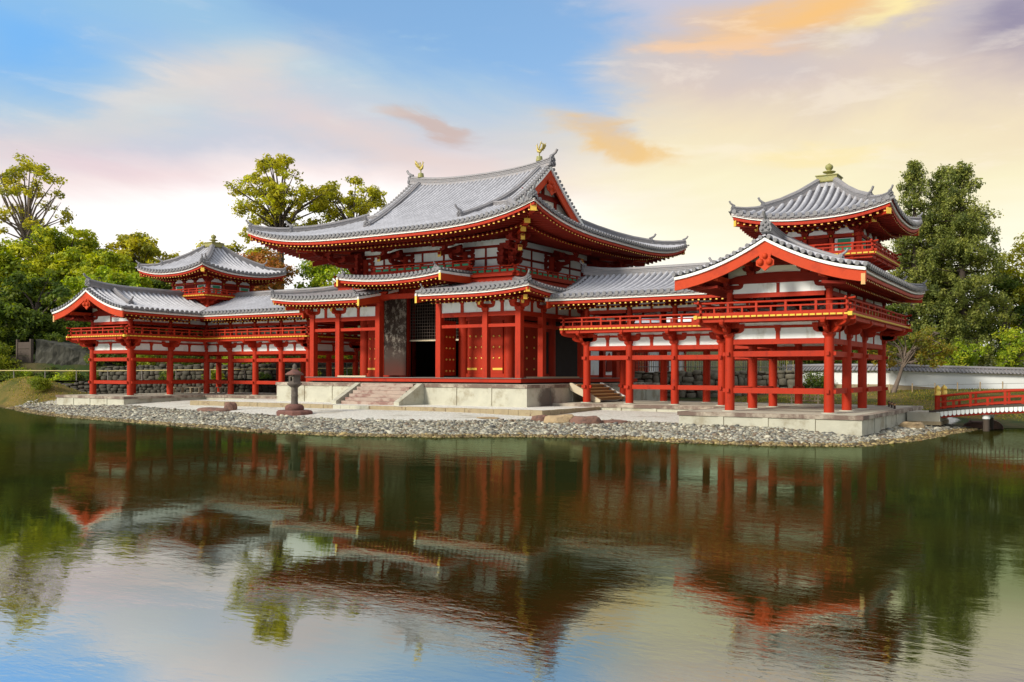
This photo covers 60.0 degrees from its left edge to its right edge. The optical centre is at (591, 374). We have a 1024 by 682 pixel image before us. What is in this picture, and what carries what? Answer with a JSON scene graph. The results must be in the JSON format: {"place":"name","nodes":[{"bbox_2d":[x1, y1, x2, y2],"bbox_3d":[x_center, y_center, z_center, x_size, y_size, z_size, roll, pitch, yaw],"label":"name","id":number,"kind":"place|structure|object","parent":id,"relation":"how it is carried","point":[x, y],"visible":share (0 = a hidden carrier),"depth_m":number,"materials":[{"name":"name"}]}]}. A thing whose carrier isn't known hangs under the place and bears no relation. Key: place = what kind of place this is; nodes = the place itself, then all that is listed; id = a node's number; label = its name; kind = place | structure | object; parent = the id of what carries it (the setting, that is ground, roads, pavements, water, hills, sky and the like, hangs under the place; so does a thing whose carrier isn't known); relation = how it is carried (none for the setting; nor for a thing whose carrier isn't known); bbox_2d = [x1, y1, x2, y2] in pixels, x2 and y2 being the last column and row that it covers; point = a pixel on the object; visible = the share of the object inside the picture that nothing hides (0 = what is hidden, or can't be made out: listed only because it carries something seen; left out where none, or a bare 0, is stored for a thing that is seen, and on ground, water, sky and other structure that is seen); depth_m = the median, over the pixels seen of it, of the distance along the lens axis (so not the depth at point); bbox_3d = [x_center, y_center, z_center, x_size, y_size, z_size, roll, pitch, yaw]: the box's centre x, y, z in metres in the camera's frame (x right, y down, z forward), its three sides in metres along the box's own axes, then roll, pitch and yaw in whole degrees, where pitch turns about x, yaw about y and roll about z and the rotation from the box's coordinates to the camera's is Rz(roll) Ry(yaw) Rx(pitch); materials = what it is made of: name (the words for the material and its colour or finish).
{"place":"outdoors","nodes":[
{"label":"outdoors","id":0,"kind":"place"},
{"bbox_2d":[0,378,288,381],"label":"path","id":1,"kind":"structure","parent":0,"point":[191,379],"depth_m":64.58,"materials":[{"name":"stone"}]},
{"bbox_2d":[156,369,177,379],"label":"shrub","id":2,"kind":"object","parent":1,"relation":"on","point":[163,376],"visible":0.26,"depth_m":65.42,"materials":[{"name":"green plant"}]},
{"bbox_2d":[0,368,359,382],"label":"handrail","id":3,"kind":"object","parent":1,"relation":"on","point":[149,370],"visible":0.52,"depth_m":64.38,"materials":[{"name":"brown wood"}]},
{"bbox_2d":[201,366,224,378],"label":"shrub","id":4,"kind":"object","parent":1,"relation":"on","point":[213,375],"visible":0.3,"depth_m":65.67,"materials":[{"name":"green plant"}]},
{"bbox_2d":[259,372,272,380],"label":"shrub","id":5,"kind":"object","parent":1,"relation":"on","point":[262,375],"visible":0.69,"depth_m":65.89,"materials":[{"name":"green plant"}]},
{"bbox_2d":[344,365,359,375],"bbox_3d":[-17.468,0.010,65.236,1.930,1.336,1.735,0,0,-20],"label":"shrub","id":6,"kind":"object","parent":1,"relation":"on","point":[350,373],"visible":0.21,"depth_m":64.81,"materials":[{"name":"green plant"}]},
{"bbox_2d":[0,407,1023,681],"bbox_3d":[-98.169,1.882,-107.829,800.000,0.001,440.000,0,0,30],"label":"water","id":7,"kind":"structure","parent":0,"point":[144,553],"depth_m":10.78,"materials":[{"name":"green liquid"}]},
{"bbox_2d":[0,326,1023,445],"bbox_3d":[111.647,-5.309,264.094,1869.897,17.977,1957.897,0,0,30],"label":"ground","id":8,"kind":"structure","parent":0,"point":[7,398],"depth_m":48.37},
{"bbox_2d":[0,322,15,356],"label":"shrub","id":9,"kind":"object","parent":8,"relation":"on","point":[9,345],"visible":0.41,"depth_m":72.16,"materials":[{"name":"green plant"}]},
{"bbox_2d":[0,342,21,371],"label":"shrub","id":10,"kind":"object","parent":8,"relation":"on","point":[4,356],"visible":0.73,"depth_m":68.47,"materials":[{"name":"green plant"}]},
{"bbox_2d":[0,369,28,381],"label":"shrub","id":11,"kind":"object","parent":8,"relation":"on","point":[5,376],"visible":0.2,"depth_m":66.00,"materials":[{"name":"green plant"}]},
{"bbox_2d":[3,366,33,377],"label":"shrub","id":12,"kind":"object","parent":8,"relation":"on","point":[24,373],"visible":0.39,"depth_m":67.63,"materials":[{"name":"green plant"}]},
{"bbox_2d":[0,237,45,297],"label":"maple tree","id":13,"kind":"object","parent":8,"relation":"on","point":[10,261],"visible":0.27,"depth_m":82.97,"materials":[{"name":"green plant"}]},
{"bbox_2d":[16,339,32,362],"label":"timber gate","id":14,"kind":"structure","parent":8,"relation":"on","point":[24,351],"depth_m":69.71,"materials":[{"name":"grey wood"}]},
{"bbox_2d":[0,153,76,259],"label":"tall tree","id":15,"kind":"object","parent":8,"relation":"on","point":[27,219],"visible":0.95,"depth_m":94.50,"materials":[{"name":"green plant"}]},
{"bbox_2d":[27,376,54,391],"bbox_3d":[-36.352,0.620,58.078,1.840,1.188,1.804,0,0,30],"label":"clipped bush","id":16,"kind":"object","parent":8,"relation":"on","point":[42,383],"visible":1,"depth_m":57.71,"materials":[{"name":"green plant"}]},
{"bbox_2d":[35,366,56,379],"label":"shrub","id":17,"kind":"object","parent":8,"relation":"on","point":[41,374],"visible":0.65,"depth_m":67.78,"materials":[{"name":"green plant"}]},
{"bbox_2d":[26,372,69,382],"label":"shrub","id":18,"kind":"object","parent":8,"relation":"on","point":[56,376],"visible":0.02,"depth_m":66.33,"materials":[{"name":"green plant"}]},
{"bbox_2d":[6,224,104,294],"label":"maple tree","id":19,"kind":"object","parent":8,"relation":"on","point":[66,254],"visible":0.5,"depth_m":85.61,"materials":[{"name":"green plant"}]},
{"bbox_2d":[0,267,111,351],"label":"evergreen tree","id":20,"kind":"object","parent":8,"relation":"on","point":[27,316],"visible":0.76,"depth_m":73.57,"materials":[{"name":"green plant"}]},
{"bbox_2d":[63,368,82,382],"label":"shrub","id":21,"kind":"object","parent":8,"relation":"on","point":[71,375],"visible":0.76,"depth_m":67.65,"materials":[{"name":"green plant"}]},
{"bbox_2d":[34,339,126,365],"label":"boulder wall","id":22,"kind":"structure","parent":8,"relation":"on","point":[54,352],"depth_m":69.02,"materials":[{"name":"grey stone"}]},
{"bbox_2d":[43,331,71,342],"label":"shrub","id":23,"kind":"object","parent":22,"relation":"on","point":[55,337],"visible":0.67,"depth_m":70.05,"materials":[{"name":"green plant"}]},
{"bbox_2d":[83,369,100,379],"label":"shrub","id":24,"kind":"object","parent":8,"relation":"on","point":[87,375],"visible":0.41,"depth_m":67.40,"materials":[{"name":"green plant"}]},
{"bbox_2d":[48,264,152,332],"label":"evergreen tree","id":25,"kind":"object","parent":8,"relation":"on","point":[133,279],"visible":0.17,"depth_m":78.40,"materials":[{"name":"green plant"}]},
{"bbox_2d":[83,350,126,365],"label":"shrub","id":26,"kind":"object","parent":8,"relation":"on","point":[104,356],"visible":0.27,"depth_m":68.65,"materials":[{"name":"green plant"}]},
{"bbox_2d":[66,249,151,298],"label":"maple tree","id":27,"kind":"object","parent":8,"relation":"on","point":[90,264],"visible":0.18,"depth_m":82.79,"materials":[{"name":"green plant"}]},
{"bbox_2d":[96,229,180,285],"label":"maple tree","id":28,"kind":"object","parent":8,"relation":"on","point":[141,248],"visible":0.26,"depth_m":89.80,"materials":[{"name":"green plant"}]},
{"bbox_2d":[1,380,288,393],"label":"path","id":29,"kind":"structure","parent":8,"relation":"on","point":[83,386],"depth_m":63.80,"materials":[{"name":"grey stone"}]},
{"bbox_2d":[136,355,165,366],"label":"shrub","id":30,"kind":"object","parent":8,"relation":"on","point":[146,356],"visible":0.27,"depth_m":68.75,"materials":[{"name":"green plant"}]},
{"bbox_2d":[56,392,276,404],"bbox_3d":[-23.293,1.667,55.984,16.050,0.700,12.090,0,0,30],"label":"wing podium","id":31,"kind":"object","parent":8,"relation":"on","point":[106,399],"visible":0.31,"depth_m":53.85,"materials":[{"name":"stone"}]},
{"bbox_2d":[173,387,202,392],"bbox_3d":[-27.742,1.075,60.433,2.000,0.410,0.370,0,0,-7],"label":"bench","id":32,"kind":"object","parent":31,"relation":"on","point":[182,389],"visible":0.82,"depth_m":60.31,"materials":[{"name":"grey stone"}]},
{"bbox_2d":[50,234,359,395],"bbox_3d":[-23.220,-4.128,55.868,16.654,10.886,12.661,0,0,30],"label":"wing corridor","id":33,"kind":"object","parent":31,"relation":"on","point":[214,283],"visible":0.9,"depth_m":55.43,"materials":[{"name":"paint"}]},
{"bbox_2d":[214,387,227,392],"bbox_3d":[-25.311,1.084,60.653,1.200,0.410,0.370,0,0,-7],"label":"bench","id":34,"kind":"object","parent":31,"relation":"on","point":[215,389],"visible":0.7,"depth_m":60.48,"materials":[{"name":"grey stone"}]},
{"bbox_2d":[139,278,228,335],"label":"evergreen tree","id":35,"kind":"object","parent":8,"relation":"on","point":[158,284],"visible":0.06,"depth_m":83.32,"materials":[{"name":"green plant"}]},
{"bbox_2d":[160,335,212,365],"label":"shrub","id":36,"kind":"object","parent":8,"relation":"on","point":[193,357],"visible":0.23,"depth_m":68.78,"materials":[{"name":"green plant"}]},
{"bbox_2d":[197,407,229,411],"bbox_3d":[-18.614,1.835,43.417,1.675,0.409,1.019,0,0,30],"label":"rock","id":37,"kind":"object","parent":8,"relation":"on","point":[204,409],"visible":0.56,"depth_m":43.08,"materials":[{"name":"brown stone"}]},
{"bbox_2d":[98,362,359,379],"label":"stone wall","id":38,"kind":"structure","parent":8,"relation":"on","point":[183,374],"depth_m":66.79,"materials":[{"name":"grey stone"}]},
{"bbox_2d":[224,402,236,410],"bbox_3d":[-18.017,1.756,44.034,0.627,0.744,0.660,0,0,9],"label":"rock","id":39,"kind":"object","parent":8,"relation":"on","point":[230,406],"visible":0.59,"depth_m":43.77,"materials":[{"name":"brown stone"}]},
{"bbox_2d":[192,240,273,334],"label":"evergreen tree","id":40,"kind":"object","parent":8,"relation":"on","point":[234,247],"visible":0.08,"depth_m":81.84,"materials":[{"name":"green plant"}]},
{"bbox_2d":[213,356,261,364],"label":"shrub","id":41,"kind":"object","parent":8,"relation":"on","point":[240,357],"visible":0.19,"depth_m":68.31,"materials":[{"name":"green plant"}]},
{"bbox_2d":[237,247,298,363],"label":"red maple","id":42,"kind":"object","parent":8,"relation":"on","point":[272,261],"visible":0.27,"depth_m":71.75,"materials":[{"name":"green plant"}]},
{"bbox_2d":[223,153,339,332],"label":"camphor tree","id":43,"kind":"object","parent":8,"relation":"on","point":[276,213],"visible":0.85,"depth_m":81.29,"materials":[{"name":"green plant"}]},
{"bbox_2d":[262,356,300,363],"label":"shrub","id":44,"kind":"object","parent":8,"relation":"on","point":[285,357],"visible":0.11,"depth_m":68.16,"materials":[{"name":"green plant"}]},
{"bbox_2d":[276,364,312,415],"bbox_3d":[-13.476,0.784,40.172,1.671,2.540,1.496,0,0,30],"label":"stone lantern","id":45,"kind":"object","parent":8,"relation":"on","point":[294,407],"visible":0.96,"depth_m":39.95,"materials":[{"name":"grey stone"}]},
{"bbox_2d":[293,259,358,334],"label":"evergreen tree","id":46,"kind":"object","parent":8,"relation":"on","point":[321,274],"visible":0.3,"depth_m":73.80,"materials":[{"name":"green plant"}]},
{"bbox_2d":[318,355,350,358],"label":"shrub","id":47,"kind":"object","parent":8,"relation":"on","point":[324,356],"visible":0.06,"depth_m":68.58,"materials":[{"name":"green plant"}]},
{"bbox_2d":[309,175,386,335],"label":"camphor tree","id":48,"kind":"object","parent":8,"relation":"on","point":[356,205],"visible":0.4,"depth_m":85.28,"materials":[{"name":"green plant"}]},
{"bbox_2d":[331,383,423,405],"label":"stone staircase","id":49,"kind":"structure","parent":8,"relation":"on","point":[383,394],"depth_m":44.30,"materials":[{"name":"stone"}]},
{"bbox_2d":[200,399,585,409],"bbox_3d":[-9.592,1.769,47.662,23.000,0.500,10.100,0,0,30],"label":"gravel court","id":50,"kind":"object","parent":8,"relation":"on","point":[439,406],"visible":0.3,"depth_m":42.32,"materials":[{"name":"grey gravel"}]},
{"bbox_2d":[190,400,600,415],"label":"kerb","id":51,"kind":"structure","parent":8,"relation":"on","point":[464,410],"depth_m":40.92,"materials":[{"name":"stone"}]},
{"bbox_2d":[275,382,659,406],"bbox_3d":[-6.694,1.105,51.708,17.000,1.250,14.800,0,0,30],"label":"stone podium","id":52,"kind":"object","parent":8,"relation":"on","point":[518,395],"visible":0.4,"depth_m":43.47,"materials":[{"name":"stone"}]},
{"bbox_2d":[245,148,688,383],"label":"central hall","id":53,"kind":"structure","parent":52,"relation":"on","point":[454,280],"depth_m":47.41,"materials":[{"name":"paint"}]},
{"bbox_2d":[368,325,374,372],"bbox_3d":[-12.309,-1.446,50.241,1.130,2.770,0.130,0,0,30],"label":"door","id":54,"kind":"structure","parent":53,"relation":"in","point":[371,334],"depth_m":50.38,"materials":[{"name":"paint"}]},
{"bbox_2d":[383,299,406,374],"bbox_3d":[-11.075,-2.072,49.049,1.639,4.270,0.531,0,0,30],"label":"door","id":55,"kind":"structure","parent":53,"relation":"in","point":[395,310],"depth_m":48.99,"materials":[{"name":"grey wood"}]},
{"bbox_2d":[415,161,423,177],"bbox_3d":[-10.462,-12.524,53.898,0.622,1.059,0.509,0,0,30],"label":"phoenix statue","id":56,"kind":"object","parent":53,"relation":"on","point":[420,168],"visible":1,"depth_m":53.78,"materials":[{"name":"gold metal"}]},
{"bbox_2d":[444,321,455,375],"bbox_3d":[-7.588,-1.369,46.613,0.130,2.890,1.300,0,0,30],"label":"door","id":57,"kind":"structure","parent":53,"relation":"in","point":[449,333],"depth_m":46.72,"materials":[{"name":"paint"}]},
{"bbox_2d":[467,321,481,372],"bbox_3d":[-6.106,-1.423,46.685,1.130,2.770,0.130,0,0,30],"label":"door","id":58,"kind":"structure","parent":53,"relation":"in","point":[474,334],"depth_m":46.71,"materials":[{"name":"paint"}]},
{"bbox_2d":[491,320,503,373],"bbox_3d":[-5.108,-1.419,46.113,1.130,2.770,0.130,0,0,30],"label":"door","id":59,"kind":"structure","parent":53,"relation":"in","point":[496,332],"depth_m":46.00,"materials":[{"name":"paint"}]},
{"bbox_2d":[524,321,536,373],"bbox_3d":[-3.462,-1.413,46.933,0.130,2.770,2.080,0,0,30],"label":"door","id":60,"kind":"structure","parent":53,"relation":"in","point":[530,334],"depth_m":47.26,"materials":[{"name":"paint"}]},
{"bbox_2d":[536,141,545,161],"bbox_3d":[-2.892,-12.495,49.558,0.622,1.059,0.509,0,0,30],"label":"phoenix statue","id":61,"kind":"object","parent":53,"relation":"on","point":[539,158],"visible":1,"depth_m":49.45,"materials":[{"name":"gold metal"}]},
{"bbox_2d":[536,321,548,373],"bbox_3d":[-2.700,-1.370,48.403,0.080,3.070,1.130,0,0,30],"label":"side door","id":62,"kind":"structure","parent":53,"relation":"in","point":[547,323],"depth_m":48.70,"materials":[{"name":"red wood"}]},
{"bbox_2d":[556,323,577,376],"bbox_3d":[-1.434,-1.365,50.611,0.080,3.070,2.680,0,0,30],"label":"side door","id":63,"kind":"structure","parent":53,"relation":"in","point":[566,348],"depth_m":50.43,"materials":[{"name":"black wood"}]},
{"bbox_2d":[476,417,499,418],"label":"rock","id":64,"kind":"object","parent":8,"relation":"on","point":[488,417],"visible":0.82,"depth_m":36.38,"materials":[{"name":"beige stone"}]},
{"bbox_2d":[6,399,982,446],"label":"pebbles","id":65,"kind":"object","parent":8,"relation":"on","point":[644,430],"visible":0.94,"depth_m":33.37,"materials":[{"name":"grey gravel"}]},
{"bbox_2d":[544,414,573,423],"bbox_3d":[-1.276,1.922,35.209,1.280,0.671,1.179,0,0,30],"label":"rock","id":66,"kind":"object","parent":65,"relation":"on","point":[563,418],"visible":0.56,"depth_m":34.88,"materials":[{"name":"beige stone"}]},
{"bbox_2d":[899,422,924,428],"bbox_3d":[12.820,2.173,35.351,1.216,0.582,0.748,0,0,-9],"label":"rock","id":67,"kind":"object","parent":65,"relation":"on","point":[918,425],"visible":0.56,"depth_m":35.02,"materials":[{"name":"beige stone"}]},
{"bbox_2d":[0,363,1023,420],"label":"grass tufts","id":68,"kind":"object","parent":8,"relation":"on","point":[758,399],"visible":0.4,"depth_m":52.32,"materials":[{"name":"green plant"}]},
{"bbox_2d":[531,415,546,420],"bbox_3d":[-2.081,1.887,35.809,0.789,0.483,0.789,0,0,30],"label":"rock","id":69,"kind":"object","parent":8,"relation":"on","point":[538,417],"visible":0.37,"depth_m":35.50,"materials":[{"name":"brown stone"}]},
{"bbox_2d":[569,416,601,423],"bbox_3d":[-0.233,1.973,34.859,1.289,0.685,0.926,0,0,-3],"label":"rock","id":70,"kind":"object","parent":8,"relation":"on","point":[586,419],"visible":0.65,"depth_m":34.49,"materials":[{"name":"brown stone"}]},
{"bbox_2d":[570,383,625,401],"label":"wooden steps","id":71,"kind":"structure","parent":8,"relation":"on","point":[601,391],"depth_m":45.21,"materials":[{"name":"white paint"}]},
{"bbox_2d":[601,419,627,423],"bbox_3d":[0.852,1.931,34.934,1.213,0.254,0.850,0,0,30],"label":"rock","id":72,"kind":"object","parent":8,"relation":"on","point":[613,421],"visible":0.57,"depth_m":34.70,"materials":[{"name":"stone"}]},
{"bbox_2d":[591,318,685,382],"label":"tail corridor","id":73,"kind":"object","parent":8,"relation":"on","point":[594,368],"visible":0.03,"depth_m":65.41,"materials":[{"name":"paint"}]},
{"bbox_2d":[606,353,611,370],"bbox_3d":[1.230,-0.840,61.203,0.050,1.300,0.840,0,0,30],"label":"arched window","id":74,"kind":"structure","parent":73,"relation":"in","point":[608,363],"depth_m":61.17,"materials":[{"name":"red wood"}]},
{"bbox_2d":[635,352,645,371],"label":"lattice door","id":75,"kind":"structure","parent":73,"relation":"in","point":[641,363],"depth_m":65.37,"materials":[{"name":"paint"}]},
{"bbox_2d":[635,370,804,397],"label":"stone wall","id":76,"kind":"structure","parent":8,"relation":"on","point":[785,378],"depth_m":56.59,"materials":[{"name":"grey stone"}]},
{"bbox_2d":[638,353,794,371],"bbox_3d":[8.086,-0.778,56.882,10.119,1.228,0.711,0,0,3],"label":"bamboo fence","id":77,"kind":"object","parent":76,"relation":"on","point":[699,366],"visible":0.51,"depth_m":56.85,"materials":[{"name":"brown wood"}]},
{"bbox_2d":[552,400,922,435],"bbox_3d":[5.379,1.776,39.545,16.050,0.700,12.090,0,0,30],"label":"wing podium","id":78,"kind":"object","parent":8,"relation":"on","point":[872,419],"visible":0.67,"depth_m":33.35,"materials":[{"name":"stone"}]},
{"bbox_2d":[544,163,928,413],"bbox_3d":[5.275,-4.020,39.531,16.654,10.886,12.661,0,0,30],"label":"wing corridor","id":79,"kind":"object","parent":78,"relation":"on","point":[802,275],"visible":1,"depth_m":37.10,"materials":[{"name":"paint"}]},
{"bbox_2d":[790,394,819,403],"bbox_3d":[10.359,1.150,42.850,1.500,0.550,0.075,0,0,30],"label":"timber barrier","id":80,"kind":"object","parent":78,"relation":"on","point":[809,396],"visible":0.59,"depth_m":42.70,"materials":[{"name":"wood"}]},
{"bbox_2d":[888,401,895,408],"bbox_3d":[13.008,1.325,38.221,0.099,0.260,2.912,0,0,14],"label":"rail","id":81,"kind":"object","parent":78,"relation":"on","point":[893,405],"visible":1,"depth_m":38.17,"materials":[{"name":"brown wood"}]},
{"bbox_2d":[768,346,857,370],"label":"evergreen tree","id":82,"kind":"object","parent":8,"relation":"on","point":[813,361],"visible":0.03,"depth_m":70.37,"materials":[{"name":"green plant"}]},
{"bbox_2d":[803,370,823,388],"bbox_3d":[14.858,0.481,58.047,2.374,1.624,1.960,0,0,30],"label":"shrub","id":83,"kind":"object","parent":8,"relation":"on","point":[812,380],"visible":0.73,"depth_m":57.96,"materials":[{"name":"green plant"}]},
{"bbox_2d":[834,303,914,363],"bbox_3d":[19.915,-2.116,63.322,7.233,6.462,6.317,0,0,-21],"label":"evergreen tree","id":84,"kind":"object","parent":8,"relation":"on","point":[888,307],"visible":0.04,"depth_m":61.69,"materials":[{"name":"green plant"}]},
{"bbox_2d":[783,364,1023,389],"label":"white wall","id":85,"kind":"structure","parent":8,"relation":"on","point":[924,377],"depth_m":56.04,"materials":[{"name":"paint"}]},
{"bbox_2d":[872,159,948,371],"bbox_3d":[22.706,-7.046,62.481,5.427,16.260,5.564,0,0,30],"label":"cedar tree","id":86,"kind":"object","parent":8,"relation":"on","point":[913,179],"visible":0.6,"depth_m":61.60,"materials":[{"name":"green plant"}]},
{"bbox_2d":[867,324,961,392],"bbox_3d":[19.270,-0.824,53.599,5.763,4.418,3.134,0,0,30],"label":"maple tree","id":87,"kind":"object","parent":8,"relation":"on","point":[924,355],"visible":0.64,"depth_m":53.35,"materials":[{"name":"green plant"}]},
{"bbox_2d":[906,410,948,424],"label":"stone slab","id":88,"kind":"structure","parent":8,"relation":"on","point":[925,417],"depth_m":36.73,"materials":[{"name":"stone"}]},
{"bbox_2d":[868,381,1015,392],"bbox_3d":[23.726,0.862,54.117,15.719,1.035,0.916,0,0,3],"label":"rope fence","id":89,"kind":"object","parent":8,"relation":"on","point":[957,384],"visible":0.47,"depth_m":54.01,"materials":[{"name":"wood"}]},
{"bbox_2d":[906,163,988,372],"bbox_3d":[25.185,-7.011,63.281,6.441,16.209,6.956,0,0,30],"label":"cedar tree","id":90,"kind":"object","parent":8,"relation":"on","point":[937,185],"visible":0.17,"depth_m":62.56,"materials":[{"name":"green plant"}]},
{"bbox_2d":[906,160,1019,365],"bbox_3d":[25.438,-6.830,60.750,7.255,15.849,7.479,0,0,43],"label":"cedar tree","id":91,"kind":"object","parent":8,"relation":"on","point":[962,316],"visible":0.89,"depth_m":59.55,"materials":[{"name":"green plant"}]},
{"bbox_2d":[933,336,992,372],"bbox_3d":[24.222,-0.717,57.763,3.594,3.673,3.083,0,0,0],"label":"maple tree","id":92,"kind":"object","parent":8,"relation":"on","point":[964,355],"visible":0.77,"depth_m":57.02,"materials":[{"name":"green plant"}]},
{"bbox_2d":[929,385,1023,430],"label":"arched bridge","id":93,"kind":"structure","parent":8,"relation":"on","point":[987,410],"depth_m":35.96,"materials":[{"name":"red lacquered wood"},{"name":"grey timber"},{"name":"white plaster"}]},
{"bbox_2d":[963,420,1003,428],"bbox_3d":[16.663,2.311,37.516,1.615,0.747,1.052,0,0,30],"label":"rock","id":94,"kind":"object","parent":8,"relation":"on","point":[979,424],"visible":0.43,"depth_m":37.17,"materials":[{"name":"stone"}]},
{"bbox_2d":[966,272,1023,366],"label":"evergreen tree","id":95,"kind":"object","parent":8,"relation":"on","point":[1012,284],"visible":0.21,"depth_m":63.59,"materials":[{"name":"green plant"}]},
{"bbox_2d":[984,232,1023,329],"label":"evergreen tree","id":96,"kind":"object","parent":8,"relation":"on","point":[1019,250],"visible":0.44,"depth_m":65.76,"materials":[{"name":"green plant"}]},
{"bbox_2d":[991,324,1023,366],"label":"maple tree","id":97,"kind":"object","parent":8,"relation":"on","point":[1010,356],"visible":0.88,"depth_m":57.31,"materials":[{"name":"green plant"}]},
{"bbox_2d":[0,0,1023,355],"label":"sky","id":98,"kind":"structure","parent":0,"point":[659,115],"materials":[{"name":"blue"}]}
]}

